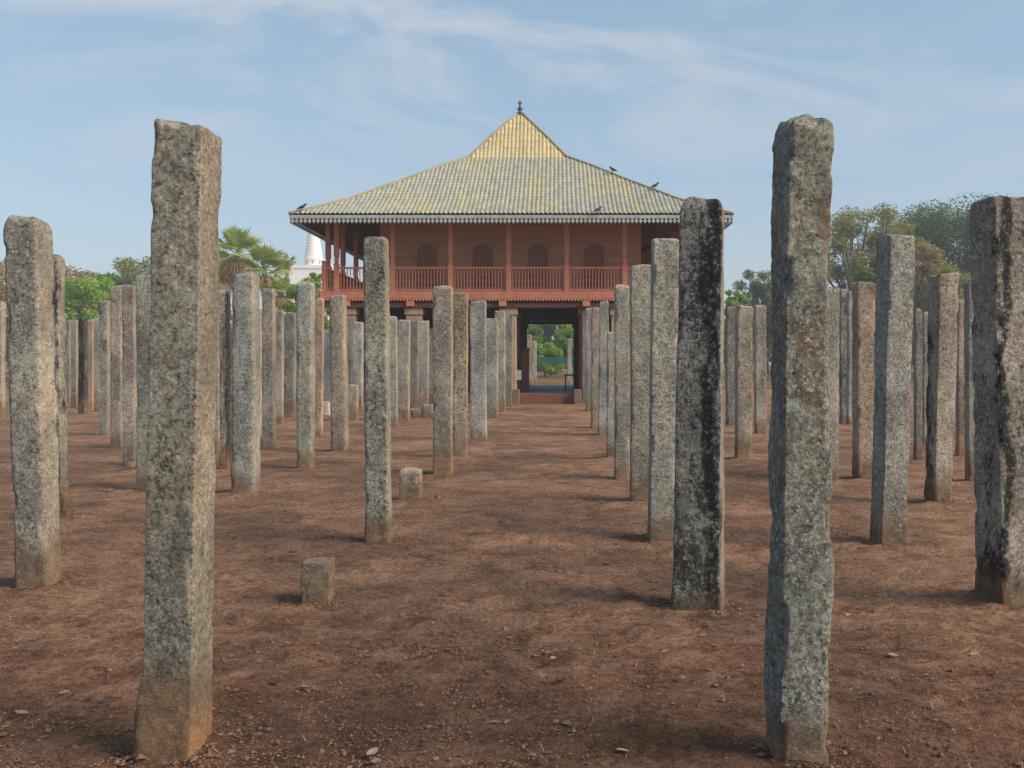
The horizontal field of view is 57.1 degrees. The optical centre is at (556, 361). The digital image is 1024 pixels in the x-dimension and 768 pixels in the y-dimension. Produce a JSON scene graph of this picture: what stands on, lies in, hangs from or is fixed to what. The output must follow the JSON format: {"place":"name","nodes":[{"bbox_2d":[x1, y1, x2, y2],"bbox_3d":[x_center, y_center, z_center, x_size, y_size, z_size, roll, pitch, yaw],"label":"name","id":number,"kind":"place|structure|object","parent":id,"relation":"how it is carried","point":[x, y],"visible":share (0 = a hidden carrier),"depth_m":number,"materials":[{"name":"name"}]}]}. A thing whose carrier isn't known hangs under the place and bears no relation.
{"place":"outdoors","nodes":[
{"label":"outdoors","id":0,"kind":"place"},
{"bbox_2d":[0,364,1023,767],"bbox_3d":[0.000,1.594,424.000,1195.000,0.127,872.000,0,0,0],"label":"ground","id":1,"kind":"structure","parent":0,"point":[570,436],"depth_m":5.79,"materials":[{"name":"red soil"}]},
{"bbox_2d":[0,302,5,417],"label":"stone pillar","id":2,"kind":"structure","parent":1,"relation":"on","point":[2,356],"depth_m":26.91,"materials":[{"name":"stone"}]},
{"bbox_2d":[0,259,8,333],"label":"broadleaf tree","id":3,"kind":"object","parent":1,"relation":"on","point":[2,290],"visible":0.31,"depth_m":85.14,"materials":[{"name":"green plant"}]},
{"bbox_2d":[5,316,8,368],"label":"broadleaf tree","id":4,"kind":"object","parent":1,"relation":"on","point":[6,358],"visible":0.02,"depth_m":122.69,"materials":[{"name":"green plant"}]},
{"bbox_2d":[3,215,60,590],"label":"stone pillar","id":5,"kind":"structure","parent":1,"relation":"on","point":[29,282],"depth_m":6.57,"materials":[{"name":"stone"}]},
{"bbox_2d":[8,265,98,316],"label":"broadleaf tree","id":6,"kind":"object","parent":1,"relation":"on","point":[68,275],"visible":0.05,"depth_m":88.35,"materials":[{"name":"green plant"}]},
{"bbox_2d":[52,254,73,518],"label":"stone pillar","id":7,"kind":"structure","parent":1,"relation":"on","point":[66,506],"depth_m":9.50,"materials":[{"name":"stone"}]},
{"bbox_2d":[66,320,70,404],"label":"stone pillar","id":8,"kind":"structure","parent":1,"relation":"on","point":[68,359],"depth_m":34.97,"materials":[{"name":"stone"}]},
{"bbox_2d":[71,320,78,407],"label":"stone pillar","id":9,"kind":"structure","parent":1,"relation":"on","point":[74,363],"depth_m":32.70,"materials":[{"name":"stone"}]},
{"bbox_2d":[78,319,87,413],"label":"stone pillar","id":10,"kind":"structure","parent":1,"relation":"on","point":[83,366],"depth_m":28.92,"materials":[{"name":"stone"}]},
{"bbox_2d":[64,276,116,328],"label":"broadleaf tree","id":11,"kind":"object","parent":1,"relation":"on","point":[77,299],"visible":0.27,"depth_m":78.83,"materials":[{"name":"green plant"}]},
{"bbox_2d":[87,320,93,408],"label":"stone pillar","id":12,"kind":"structure","parent":1,"relation":"on","point":[90,393],"depth_m":32.00,"materials":[{"name":"stone"}]},
{"bbox_2d":[94,318,99,411],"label":"stone pillar","id":13,"kind":"structure","parent":1,"relation":"on","point":[96,367],"depth_m":30.08,"materials":[{"name":"stone"}]},
{"bbox_2d":[99,300,110,434],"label":"stone pillar","id":14,"kind":"structure","parent":1,"relation":"on","point":[104,363],"depth_m":20.32,"materials":[{"name":"stone"}]},
{"bbox_2d":[78,271,131,325],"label":"broadleaf tree","id":15,"kind":"object","parent":1,"relation":"on","point":[113,277],"visible":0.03,"depth_m":90.88,"materials":[{"name":"green plant"}]},
{"bbox_2d":[110,285,123,447],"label":"stone pillar","id":16,"kind":"structure","parent":1,"relation":"on","point":[116,390],"depth_m":17.48,"materials":[{"name":"stone"}]},
{"bbox_2d":[121,284,137,465],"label":"stone pillar","id":17,"kind":"structure","parent":1,"relation":"on","point":[129,357],"depth_m":14.46,"materials":[{"name":"stone"}]},
{"bbox_2d":[112,256,150,284],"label":"broadleaf tree","id":18,"kind":"object","parent":1,"relation":"on","point":[128,265],"visible":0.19,"depth_m":93.42,"materials":[{"name":"green plant"}]},
{"bbox_2d":[136,275,150,490],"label":"stone pillar","id":19,"kind":"structure","parent":1,"relation":"on","point":[143,294],"depth_m":11.57,"materials":[{"name":"stone"}]},
{"bbox_2d":[133,119,221,761],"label":"stone pillar","id":20,"kind":"structure","parent":1,"relation":"on","point":[173,717],"depth_m":3.74,"materials":[{"name":"stone"}]},
{"bbox_2d":[214,300,219,454],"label":"stone pillar","id":21,"kind":"structure","parent":1,"relation":"on","point":[217,436],"depth_m":16.00,"materials":[{"name":"stone"}]},
{"bbox_2d":[219,290,230,468],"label":"stone pillar","id":22,"kind":"structure","parent":1,"relation":"on","point":[224,374],"depth_m":14.05,"materials":[{"name":"stone"}]},
{"bbox_2d":[218,248,232,295],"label":"fan palm","id":23,"kind":"object","parent":1,"relation":"on","point":[221,284],"visible":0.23,"depth_m":85.32,"materials":[{"name":"plant"}]},
{"bbox_2d":[218,225,264,288],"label":"fan palm","id":24,"kind":"object","parent":1,"relation":"on","point":[239,240],"visible":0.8,"depth_m":79.23,"materials":[{"name":"green plant"}]},
{"bbox_2d":[230,272,260,492],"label":"stone pillar","id":25,"kind":"structure","parent":1,"relation":"on","point":[245,474],"depth_m":11.23,"materials":[{"name":"stone"}]},
{"bbox_2d":[259,309,261,439],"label":"stone pillar","id":26,"kind":"structure","parent":1,"relation":"on","point":[260,314],"depth_m":19.09,"materials":[{"name":"stone"}]},
{"bbox_2d":[240,240,294,294],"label":"fan palm","id":27,"kind":"object","parent":1,"relation":"on","point":[265,254],"visible":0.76,"depth_m":75.57,"materials":[{"name":"green plant"}]},
{"bbox_2d":[261,288,275,449],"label":"stone pillar","id":28,"kind":"structure","parent":1,"relation":"on","point":[268,439],"depth_m":16.90,"materials":[{"name":"stone"}]},
{"bbox_2d":[264,275,293,360],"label":"broadleaf tree","id":29,"kind":"object","parent":1,"relation":"on","point":[280,284],"visible":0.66,"depth_m":73.61,"materials":[{"name":"green plant"}]},
{"bbox_2d":[276,310,283,423],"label":"stone pillar","id":30,"kind":"structure","parent":1,"relation":"on","point":[279,366],"depth_m":24.25,"materials":[{"name":"stone"}]},
{"bbox_2d":[278,253,298,374],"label":"fan palm","id":31,"kind":"object","parent":1,"relation":"on","point":[292,259],"visible":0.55,"depth_m":87.85,"materials":[{"name":"green plant"}]},
{"bbox_2d":[284,312,296,417],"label":"stone pillar","id":32,"kind":"structure","parent":1,"relation":"on","point":[290,343],"depth_m":26.85,"materials":[{"name":"stone"}]},
{"bbox_2d":[276,233,332,324],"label":"white stupa","id":33,"kind":"object","parent":1,"relation":"on","point":[313,256],"visible":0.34,"depth_m":396.07,"materials":[{"name":"paint"}]},
{"bbox_2d":[296,281,315,468],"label":"stone pillar","id":34,"kind":"structure","parent":1,"relation":"on","point":[305,323],"depth_m":13.92,"materials":[{"name":"stone"}]},
{"bbox_2d":[282,274,329,341],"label":"broadleaf tree","id":35,"kind":"object","parent":1,"relation":"on","point":[291,294],"visible":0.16,"depth_m":61.48,"materials":[{"name":"green plant"}]},
{"bbox_2d":[300,557,334,604],"bbox_3d":[-1.584,1.562,6.234,0.195,0.515,0.195,0,0,0],"label":"stone stump","id":36,"kind":"object","parent":1,"relation":"on","point":[317,580],"visible":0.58,"depth_m":6.14,"materials":[{"name":"stone"}]},
{"bbox_2d":[315,298,323,436],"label":"stone pillar","id":37,"kind":"structure","parent":1,"relation":"on","point":[319,362],"depth_m":19.79,"materials":[{"name":"stone"}]},
{"bbox_2d":[309,272,329,368],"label":"broadleaf tree","id":38,"kind":"object","parent":1,"relation":"on","point":[312,275],"visible":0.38,"depth_m":59.83,"materials":[{"name":"green plant"}]},
{"bbox_2d":[323,401,329,414],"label":"stone block","id":39,"kind":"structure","parent":1,"relation":"on","point":[326,407],"depth_m":27.85,"materials":[{"name":"beige stone"}]},
{"bbox_2d":[323,330,330,401],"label":"stone pillar","id":40,"kind":"structure","parent":1,"relation":"on","point":[326,394],"depth_m":31.34,"materials":[{"name":"stone"}]},
{"bbox_2d":[329,295,348,450],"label":"stone pillar","id":41,"kind":"structure","parent":1,"relation":"on","point":[339,411],"depth_m":16.53,"materials":[{"name":"stone"}]},
{"bbox_2d":[347,318,352,384],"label":"stone pillar","id":42,"kind":"structure","parent":1,"relation":"on","point":[349,345],"depth_m":35.80,"materials":[{"name":"stone"}]},
{"bbox_2d":[348,384,358,420],"bbox_3d":[-5.564,1.214,25.626,0.310,1.212,0.307,0,0,0],"label":"stone stump","id":43,"kind":"object","parent":1,"relation":"on","point":[353,398],"visible":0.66,"depth_m":25.49,"materials":[{"name":"stone"}]},
{"bbox_2d":[352,322,363,409],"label":"stone pillar","id":44,"kind":"structure","parent":1,"relation":"on","point":[358,352],"depth_m":30.68,"materials":[{"name":"stone"}]},
{"bbox_2d":[366,747,377,754],"bbox_3d":[-0.751,1.584,3.816,0.037,0.013,0.061,11,13,31],"label":"dry leaf","id":45,"kind":"object","parent":1,"relation":"on","point":[371,751],"visible":1,"depth_m":3.82,"materials":[{"name":"beige plant"}]},
{"bbox_2d":[363,236,393,543],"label":"stone pillar","id":46,"kind":"structure","parent":1,"relation":"on","point":[378,460],"depth_m":8.31,"materials":[{"name":"stone"}]},
{"bbox_2d":[390,316,397,425],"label":"stone pillar","id":47,"kind":"structure","parent":1,"relation":"on","point":[393,372],"depth_m":23.14,"materials":[{"name":"stone"}]},
{"bbox_2d":[397,320,410,420],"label":"stone pillar","id":48,"kind":"structure","parent":1,"relation":"on","point":[403,339],"depth_m":25.48,"materials":[{"name":"stone"}]},
{"bbox_2d":[399,467,422,499],"bbox_3d":[-1.687,1.519,10.863,0.248,0.602,0.248,0,0,0],"label":"stone stump","id":49,"kind":"object","parent":1,"relation":"on","point":[410,483],"visible":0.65,"depth_m":10.75,"materials":[{"name":"stone"}]},
{"bbox_2d":[410,321,418,407],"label":"stone pillar","id":50,"kind":"structure","parent":1,"relation":"on","point":[414,375],"depth_m":32.00,"materials":[{"name":"stone"}]},
{"bbox_2d":[411,408,421,417],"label":"stone block","id":51,"kind":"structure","parent":1,"relation":"on","point":[416,412],"depth_m":26.86,"materials":[{"name":"stone"}]},
{"bbox_2d":[419,320,428,406],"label":"stone pillar","id":52,"kind":"structure","parent":1,"relation":"on","point":[423,362],"depth_m":33.42,"materials":[{"name":"stone"}]},
{"bbox_2d":[422,404,432,417],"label":"stone block","id":53,"kind":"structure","parent":1,"relation":"on","point":[427,410],"depth_m":26.86,"materials":[{"name":"stone"}]},
{"bbox_2d":[429,329,432,392],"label":"stone pillar","id":54,"kind":"structure","parent":1,"relation":"on","point":[430,360],"depth_m":36.67,"materials":[{"name":"stone"}]},
{"bbox_2d":[432,285,453,474],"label":"stone pillar","id":55,"kind":"structure","parent":1,"relation":"on","point":[442,314],"depth_m":13.43,"materials":[{"name":"stone"}]},
{"bbox_2d":[453,292,468,456],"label":"stone pillar","id":56,"kind":"structure","parent":1,"relation":"on","point":[460,371],"depth_m":15.67,"materials":[{"name":"stone"}]},
{"bbox_2d":[469,300,487,439],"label":"stone pillar","id":57,"kind":"structure","parent":1,"relation":"on","point":[478,381],"depth_m":19.03,"materials":[{"name":"stone"}]},
{"bbox_2d":[486,318,497,418],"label":"stone pillar","id":58,"kind":"structure","parent":1,"relation":"on","point":[492,362],"depth_m":25.93,"materials":[{"name":"stone"}]},
{"bbox_2d":[495,311,505,411],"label":"stone pillar","id":59,"kind":"structure","parent":1,"relation":"on","point":[500,317],"depth_m":30.08,"materials":[{"name":"stone"}]},
{"bbox_2d":[505,314,512,406],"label":"stone pillar","id":60,"kind":"structure","parent":1,"relation":"on","point":[508,359],"depth_m":33.41,"materials":[{"name":"stone"}]},
{"bbox_2d":[288,101,733,403],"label":"timber pavilion","id":61,"kind":"structure","parent":1,"relation":"on","point":[505,218],"depth_m":37.43,"materials":[{"name":"wood"}]},
{"bbox_2d":[416,242,437,288],"bbox_3d":[-5.180,-3.845,37.434,0.900,1.890,0.048,0,0,0],"label":"door","id":62,"kind":"structure","parent":61,"relation":"in","point":[426,253],"depth_m":37.43,"materials":[{"name":"brown wood"}]},
{"bbox_2d":[471,242,493,288],"bbox_3d":[-2.960,-3.845,37.434,0.900,1.890,0.048,0,0,0],"label":"door","id":63,"kind":"structure","parent":61,"relation":"in","point":[482,254],"depth_m":37.43,"materials":[{"name":"brown wood"}]},
{"bbox_2d":[527,242,549,288],"bbox_3d":[-0.740,-3.845,37.434,0.900,1.890,0.048,0,0,0],"label":"door","id":64,"kind":"structure","parent":61,"relation":"in","point":[532,251],"depth_m":37.43,"materials":[{"name":"brown wood"}]},
{"bbox_2d":[583,242,604,288],"bbox_3d":[1.480,-3.845,37.434,0.900,1.890,0.048,0,0,0],"label":"door","id":65,"kind":"structure","parent":61,"relation":"in","point":[593,253],"depth_m":37.43,"materials":[{"name":"brown wood"}]},
{"bbox_2d":[0,450,1023,767],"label":"soil crumbs","id":66,"kind":"object","parent":1,"relation":"on","point":[522,746],"visible":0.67,"depth_m":4.61,"materials":[{"name":"brown soil"}]},
{"bbox_2d":[527,335,532,384],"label":"stone pillar","id":67,"kind":"structure","parent":1,"relation":"on","point":[529,341],"depth_m":56.76,"materials":[{"name":"stone"}]},
{"bbox_2d":[532,341,536,384],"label":"stone pillar","id":68,"kind":"structure","parent":1,"relation":"on","point":[534,360],"depth_m":64.01,"materials":[{"name":"stone"}]},
{"bbox_2d":[527,324,544,343],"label":"broadleaf tree","id":69,"kind":"object","parent":1,"relation":"on","point":[536,332],"visible":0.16,"depth_m":103.43,"materials":[{"name":"green plant"}]},
{"bbox_2d":[531,324,567,355],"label":"broadleaf tree","id":70,"kind":"object","parent":1,"relation":"on","point":[549,331],"visible":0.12,"depth_m":110.66,"materials":[{"name":"green plant"}]},
{"bbox_2d":[537,342,566,377],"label":"broadleaf tree","id":71,"kind":"object","parent":1,"relation":"on","point":[549,349],"visible":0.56,"depth_m":94.04,"materials":[{"name":"green plant"}]},
{"bbox_2d":[537,357,572,378],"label":"green net fence","id":72,"kind":"object","parent":1,"relation":"on","point":[552,360],"visible":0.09,"depth_m":87.98,"materials":[{"name":"green fabric"}]},
{"bbox_2d":[552,324,572,368],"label":"broadleaf tree","id":73,"kind":"object","parent":1,"relation":"on","point":[564,332],"visible":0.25,"depth_m":99.08,"materials":[{"name":"green plant"}]},
{"bbox_2d":[567,339,571,384],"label":"stone pillar","id":74,"kind":"structure","parent":1,"relation":"on","point":[569,359],"depth_m":60.17,"materials":[{"name":"stone"}]},
{"bbox_2d":[582,311,585,403],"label":"stone pillar","id":75,"kind":"structure","parent":1,"relation":"on","point":[583,356],"depth_m":35.81,"materials":[{"name":"stone"}]},
{"bbox_2d":[586,308,591,410],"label":"stone pillar","id":76,"kind":"structure","parent":1,"relation":"on","point":[588,359],"depth_m":30.69,"materials":[{"name":"stone"}]},
{"bbox_2d":[590,307,599,427],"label":"stone pillar","id":77,"kind":"structure","parent":1,"relation":"on","point":[595,314],"depth_m":22.46,"materials":[{"name":"stone"}]},
{"bbox_2d":[598,301,608,434],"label":"stone pillar","id":78,"kind":"structure","parent":1,"relation":"on","point":[603,332],"depth_m":20.62,"materials":[{"name":"stone"}]},
{"bbox_2d":[606,332,614,456],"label":"stone pillar","id":79,"kind":"structure","parent":1,"relation":"on","point":[610,445],"depth_m":15.35,"materials":[{"name":"stone"}]},
{"bbox_2d":[614,284,629,480],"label":"stone pillar","id":80,"kind":"structure","parent":1,"relation":"on","point":[621,385],"depth_m":12.74,"materials":[{"name":"stone"}]},
{"bbox_2d":[629,264,650,501],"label":"stone pillar","id":81,"kind":"structure","parent":1,"relation":"on","point":[639,296],"depth_m":10.67,"materials":[{"name":"stone"}]},
{"bbox_2d":[647,238,678,541],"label":"stone pillar","id":82,"kind":"structure","parent":1,"relation":"on","point":[663,333],"depth_m":8.40,"materials":[{"name":"stone"}]},
{"bbox_2d":[670,196,724,610],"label":"stone pillar","id":83,"kind":"structure","parent":1,"relation":"on","point":[698,580],"depth_m":5.98,"materials":[{"name":"stone"}]},
{"bbox_2d":[725,306,734,425],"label":"stone pillar","id":84,"kind":"structure","parent":1,"relation":"on","point":[730,360],"depth_m":23.13,"materials":[{"name":"stone"}]},
{"bbox_2d":[724,289,750,345],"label":"broadleaf tree","id":85,"kind":"object","parent":1,"relation":"on","point":[730,301],"visible":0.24,"depth_m":79.65,"materials":[{"name":"green plant"}]},
{"bbox_2d":[734,305,752,458],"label":"stone pillar","id":86,"kind":"structure","parent":1,"relation":"on","point":[743,377],"depth_m":15.35,"materials":[{"name":"stone"}]},
{"bbox_2d":[723,340,771,368],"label":"broadleaf tree","id":87,"kind":"object","parent":1,"relation":"on","point":[767,361],"visible":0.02,"depth_m":125.97,"materials":[{"name":"green plant"}]},
{"bbox_2d":[724,339,771,372],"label":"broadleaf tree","id":88,"kind":"object","parent":1,"relation":"on","point":[767,364],"visible":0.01,"depth_m":141.76,"materials":[{"name":"green plant"}]},
{"bbox_2d":[732,269,772,377],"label":"broadleaf tree","id":89,"kind":"object","parent":1,"relation":"on","point":[756,290],"visible":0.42,"depth_m":95.19,"materials":[{"name":"green plant"}]},
{"bbox_2d":[753,305,765,433],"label":"stone pillar","id":90,"kind":"structure","parent":1,"relation":"on","point":[759,320],"depth_m":20.89,"materials":[{"name":"stone"}]},
{"bbox_2d":[763,114,834,762],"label":"stone pillar","id":91,"kind":"structure","parent":1,"relation":"on","point":[799,601],"depth_m":3.67,"materials":[{"name":"stone"}]},
{"bbox_2d":[827,287,839,480],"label":"stone pillar","id":92,"kind":"structure","parent":1,"relation":"on","point":[833,298],"depth_m":12.53,"materials":[{"name":"stone"}]},
{"bbox_2d":[839,289,846,422],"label":"stone pillar","id":93,"kind":"structure","parent":1,"relation":"on","point":[843,354],"depth_m":24.26,"materials":[{"name":"stone"}]},
{"bbox_2d":[846,291,852,424],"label":"stone pillar","id":94,"kind":"structure","parent":1,"relation":"on","point":[849,420],"depth_m":23.88,"materials":[{"name":"stone"}]},
{"bbox_2d":[851,281,875,479],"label":"stone pillar","id":95,"kind":"structure","parent":1,"relation":"on","point":[863,294],"depth_m":12.74,"materials":[{"name":"stone"}]},
{"bbox_2d":[827,202,931,291],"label":"broadleaf tree","id":96,"kind":"object","parent":1,"relation":"on","point":[842,230],"visible":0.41,"depth_m":86.88,"materials":[{"name":"green plant"}]},
{"bbox_2d":[852,256,913,330],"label":"broadleaf tree","id":97,"kind":"object","parent":1,"relation":"on","point":[867,277],"visible":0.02,"depth_m":77.42,"materials":[{"name":"green plant"}]},
{"bbox_2d":[869,234,914,545],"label":"stone pillar","id":98,"kind":"structure","parent":1,"relation":"on","point":[895,266],"depth_m":8.22,"materials":[{"name":"stone"}]},
{"bbox_2d":[913,308,922,459],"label":"stone pillar","id":99,"kind":"structure","parent":1,"relation":"on","point":[917,403],"depth_m":15.19,"materials":[{"name":"stone"}]},
{"bbox_2d":[922,312,927,444],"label":"stone pillar","id":100,"kind":"structure","parent":1,"relation":"on","point":[924,363],"depth_m":17.91,"materials":[{"name":"stone"}]},
{"bbox_2d":[912,242,959,331],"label":"broadleaf tree","id":101,"kind":"object","parent":1,"relation":"on","point":[933,256],"visible":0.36,"depth_m":83.26,"materials":[{"name":"plant"}]},
{"bbox_2d":[864,192,1014,347],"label":"broadleaf tree","id":102,"kind":"object","parent":1,"relation":"on","point":[932,227],"visible":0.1,"depth_m":100.58,"materials":[{"name":"green plant"}]},
{"bbox_2d":[924,272,958,501],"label":"stone pillar","id":103,"kind":"structure","parent":1,"relation":"on","point":[943,303],"depth_m":10.59,"materials":[{"name":"stone"}]},
{"bbox_2d":[920,261,970,312],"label":"broadleaf tree","id":104,"kind":"object","parent":1,"relation":"on","point":[965,279],"visible":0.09,"depth_m":78.97,"materials":[{"name":"green plant"}]},
{"bbox_2d":[955,300,964,455],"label":"stone pillar","id":105,"kind":"structure","parent":1,"relation":"on","point":[960,422],"depth_m":16.00,"materials":[{"name":"stone"}]},
{"bbox_2d":[964,282,974,480],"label":"stone pillar","id":106,"kind":"structure","parent":1,"relation":"on","point":[969,393],"depth_m":12.74,"materials":[{"name":"stone"}]},
{"bbox_2d":[970,196,1023,606],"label":"stone pillar","id":107,"kind":"structure","parent":1,"relation":"on","point":[997,255],"depth_m":6.05,"materials":[{"name":"stone"}]},
{"bbox_2d":[0,0,1023,363],"label":"sky","id":108,"kind":"structure","parent":0,"point":[310,102],"materials":[{"name":"blue"}]},
{"bbox_2d":[520,348,529,391],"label":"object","id":109,"kind":"object","parent":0,"point":[524,369],"visible":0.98,"depth_m":37.98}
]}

